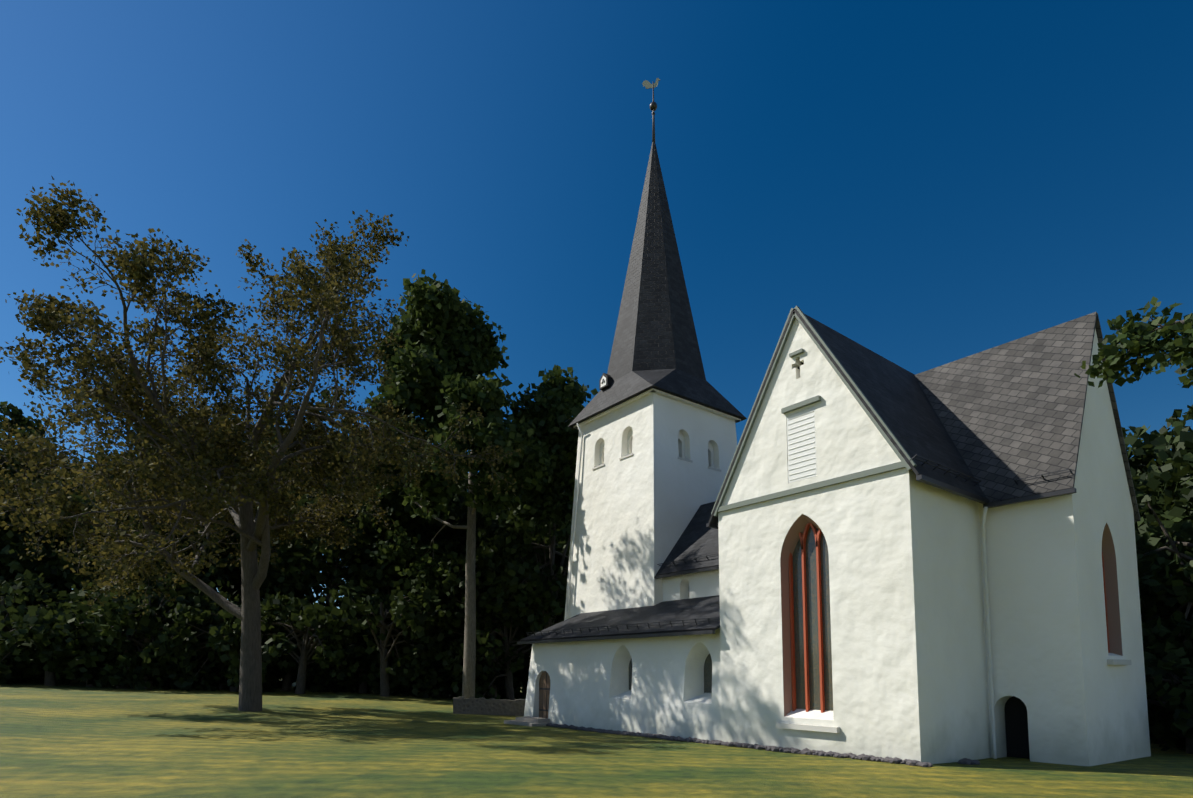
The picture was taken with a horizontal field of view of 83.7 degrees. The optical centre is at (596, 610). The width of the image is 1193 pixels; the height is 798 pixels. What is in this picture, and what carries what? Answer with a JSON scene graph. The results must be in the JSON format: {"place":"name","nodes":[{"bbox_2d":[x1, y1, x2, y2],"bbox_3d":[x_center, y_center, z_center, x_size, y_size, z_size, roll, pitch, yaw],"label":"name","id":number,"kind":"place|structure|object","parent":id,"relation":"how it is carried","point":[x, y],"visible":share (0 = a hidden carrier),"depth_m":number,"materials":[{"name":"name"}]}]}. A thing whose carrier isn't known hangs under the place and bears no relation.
{"place":"outdoors","nodes":[
{"label":"outdoors","id":0,"kind":"place"},
{"bbox_2d":[0,676,1192,797],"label":"lawn","id":1,"kind":"structure","parent":0,"point":[75,739],"depth_m":14.34,"materials":[{"name":"green plant"}]},
{"bbox_2d":[0,175,522,711],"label":"old tree","id":2,"kind":"object","parent":1,"relation":"on","point":[52,310],"depth_m":26.37,"materials":[{"name":"green plant"}]},
{"bbox_2d":[344,269,597,697],"bbox_3d":[-8.708,-7.401,41.744,22.467,27.225,17.684,-1,-5,11],"label":"tall tree","id":3,"kind":"object","parent":1,"relation":"on","point":[541,477],"depth_m":39.23,"materials":[{"name":"green plant"}]},
{"bbox_2d":[453,696,525,715],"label":"stone wall","id":4,"kind":"structure","parent":1,"relation":"on","point":[484,706],"depth_m":33.89,"materials":[{"name":"grey stone"}]},
{"bbox_2d":[504,716,549,726],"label":"door steps","id":5,"kind":"structure","parent":1,"relation":"on","point":[529,721],"depth_m":27.12,"materials":[{"name":"beige stone"}]},
{"bbox_2d":[0,388,1192,753],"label":"tree belt","id":6,"kind":"object","parent":1,"relation":"on","point":[1166,490],"depth_m":44.71,"materials":[{"name":"green plant"}]},
{"bbox_2d":[524,628,721,740],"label":"aisle walls","id":7,"kind":"structure","parent":1,"relation":"on","point":[589,686],"depth_m":23.51,"materials":[{"name":"white paint"}]},
{"bbox_2d":[539,671,549,717],"bbox_3d":[-2.091,3.627,28.145,0.060,2.175,1.150,4,-6,-38],"label":"door","id":8,"kind":"structure","parent":7,"relation":"in","point":[542,684],"depth_m":28.28,"materials":[{"name":"wood"}]},
{"bbox_2d":[539,672,549,717],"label":"aisle door fittings","id":9,"kind":"object","parent":8,"relation":"attached to","point":[546,689],"visible":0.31,"depth_m":28.18,"materials":[{"name":"black metal"}]},
{"bbox_2d":[564,393,736,619],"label":"tower walls","id":10,"kind":"structure","parent":1,"relation":"on","point":[638,509],"depth_m":29.69,"materials":[{"name":"white paint"}]},
{"bbox_2d":[573,388,740,428],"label":"tower cornice","id":11,"kind":"structure","parent":10,"relation":"attached to","point":[644,394],"depth_m":30.21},
{"bbox_2d":[568,142,746,429],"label":"spire roof","id":12,"kind":"structure","parent":10,"relation":"on","point":[655,344],"depth_m":31.27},
{"bbox_2d":[599,373,611,389],"bbox_3d":[0.620,-10.890,31.729,0.750,0.720,0.600,4,-6,-38],"label":"clock housing","id":13,"kind":"object","parent":12,"relation":"on","point":[608,380],"visible":0.47,"depth_m":31.41,"materials":[{"name":"black metal"}]},
{"bbox_2d":[601,376,605,386],"bbox_3d":[0.322,-10.871,31.492,0.001,0.520,0.400,4,-6,-38],"label":"clock face","id":14,"kind":"object","parent":13,"relation":"attached to","point":[603,384],"visible":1,"depth_m":31.47},
{"bbox_2d":[652,82,654,142],"bbox_3d":[2.894,-25.134,33.803,0.180,3.700,0.180,4,-6,-38],"label":"spire pole","id":15,"kind":"object","parent":12,"relation":"on","point":[653,127],"visible":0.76,"depth_m":33.72,"materials":[{"name":"grey metal"}]},
{"bbox_2d":[642,78,659,88],"bbox_3d":[2.798,-26.906,33.986,0.950,0.538,0.024,-1,-5,17],"label":"weathercock","id":16,"kind":"object","parent":15,"relation":"attached to","point":[648,84],"visible":0.98,"depth_m":34.00,"materials":[{"name":"brown"}]},
{"bbox_2d":[650,102,656,114],"bbox_3d":[2.894,-25.488,33.834,0.400,0.690,0.400,4,-6,-38],"label":"finial ball","id":17,"kind":"object","parent":15,"relation":"attached to","point":[653,105],"visible":0.83,"depth_m":33.73,"materials":[{"name":"grey metal"}]},
{"bbox_2d":[662,569,718,600],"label":"nave walls","id":18,"kind":"structure","parent":1,"relation":"on","point":[695,585],"depth_m":26.29,"materials":[{"name":"paint"}]},
{"bbox_2d":[566,423,996,758],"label":"downpipes","id":19,"kind":"object","parent":18,"relation":"attached to","point":[988,635],"visible":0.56,"depth_m":17.85,"materials":[{"name":"white metal"}]},
{"bbox_2d":[546,723,979,766],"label":"base stones","id":20,"kind":"object","parent":1,"relation":"on","point":[887,759],"visible":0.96,"depth_m":17.98,"materials":[{"name":"grey stone"}]},
{"bbox_2d":[718,318,990,763],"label":"transept walls","id":21,"kind":"structure","parent":1,"relation":"on","point":[909,664],"depth_m":17.20,"materials":[{"name":"paint"}]},
{"bbox_2d":[520,309,985,640],"bbox_3d":[7.332,-3.305,26.624,13.376,8.868,17.530,4,-6,-38],"label":"roof slate","id":22,"kind":"object","parent":21,"relation":"on","point":[895,395],"visible":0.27,"depth_m":20.39,"materials":[{"name":"grey stone"}]},
{"bbox_2d":[517,454,1076,643],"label":"gutter snow guards","id":23,"kind":"object","parent":22,"relation":"on","point":[951,489],"visible":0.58,"depth_m":17.94,"materials":[{"name":"grey"}]},
{"bbox_2d":[787,406,816,482],"bbox_3d":[5.669,-4.565,18.394,0.054,1.930,0.900,4,-6,-38],"label":"louvered vent","id":24,"kind":"object","parent":21,"relation":"attached to","point":[801,438],"visible":1,"depth_m":18.37,"materials":[{"name":"white wood"}]},
{"bbox_2d":[711,306,916,515],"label":"gable trim","id":25,"kind":"structure","parent":21,"relation":"attached to","point":[840,479],"depth_m":18.28,"materials":[{"name":"grey"}]},
{"bbox_2d":[592,453,1131,732],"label":"window sills","id":26,"kind":"structure","parent":21,"relation":"attached to","point":[837,729],"depth_m":17.75,"materials":[{"name":"white paint"}]},
{"bbox_2d":[978,329,1150,765],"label":"choir walls","id":27,"kind":"structure","parent":1,"relation":"on","point":[1070,688],"depth_m":17.27,"materials":[{"name":"white paint"}]},
{"bbox_2d":[798,362,1029,758],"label":"dark openings","id":28,"kind":"object","parent":27,"relation":"on","point":[1016,729],"visible":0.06,"depth_m":17.84,"materials":[{"name":"black"}]},
{"bbox_2d":[914,312,1140,521],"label":"roof","id":29,"kind":"structure","parent":27,"relation":"on","point":[1007,413],"depth_m":18.75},
{"bbox_2d":[0,0,1192,688],"label":"sky","id":30,"kind":"structure","parent":0,"point":[931,184],"materials":[{"name":"blue"}]},
{"bbox_2d":[788,523,1109,712],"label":"tracery window","id":31,"kind":"structure","parent":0,"point":[803,536],"depth_m":18.35,"materials":[{"name":"brown wood"}]},
{"bbox_2d":[629,526,832,710],"bbox_3d":[7.489,0.452,21.687,6.696,5.079,13.092,4,-6,-38],"label":"window glass","id":32,"kind":"object","parent":31,"relation":"in","point":[813,636],"visible":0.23,"depth_m":18.30,"materials":[{"name":"black glass"}]},
{"bbox_2d":[781,514,1122,718],"bbox_3d":[9.798,0.116,18.016,9.266,5.528,1.374,0,-5,1],"label":"window frame","id":33,"kind":"object","parent":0,"point":[792,538],"visible":0.52,"depth_m":18.54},
{"bbox_2d":[1074,296,1192,387],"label":"tree","id":34,"kind":"object","parent":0,"point":[1178,349],"depth_m":10.18,"materials":[{"name":"green plant"}]}
]}

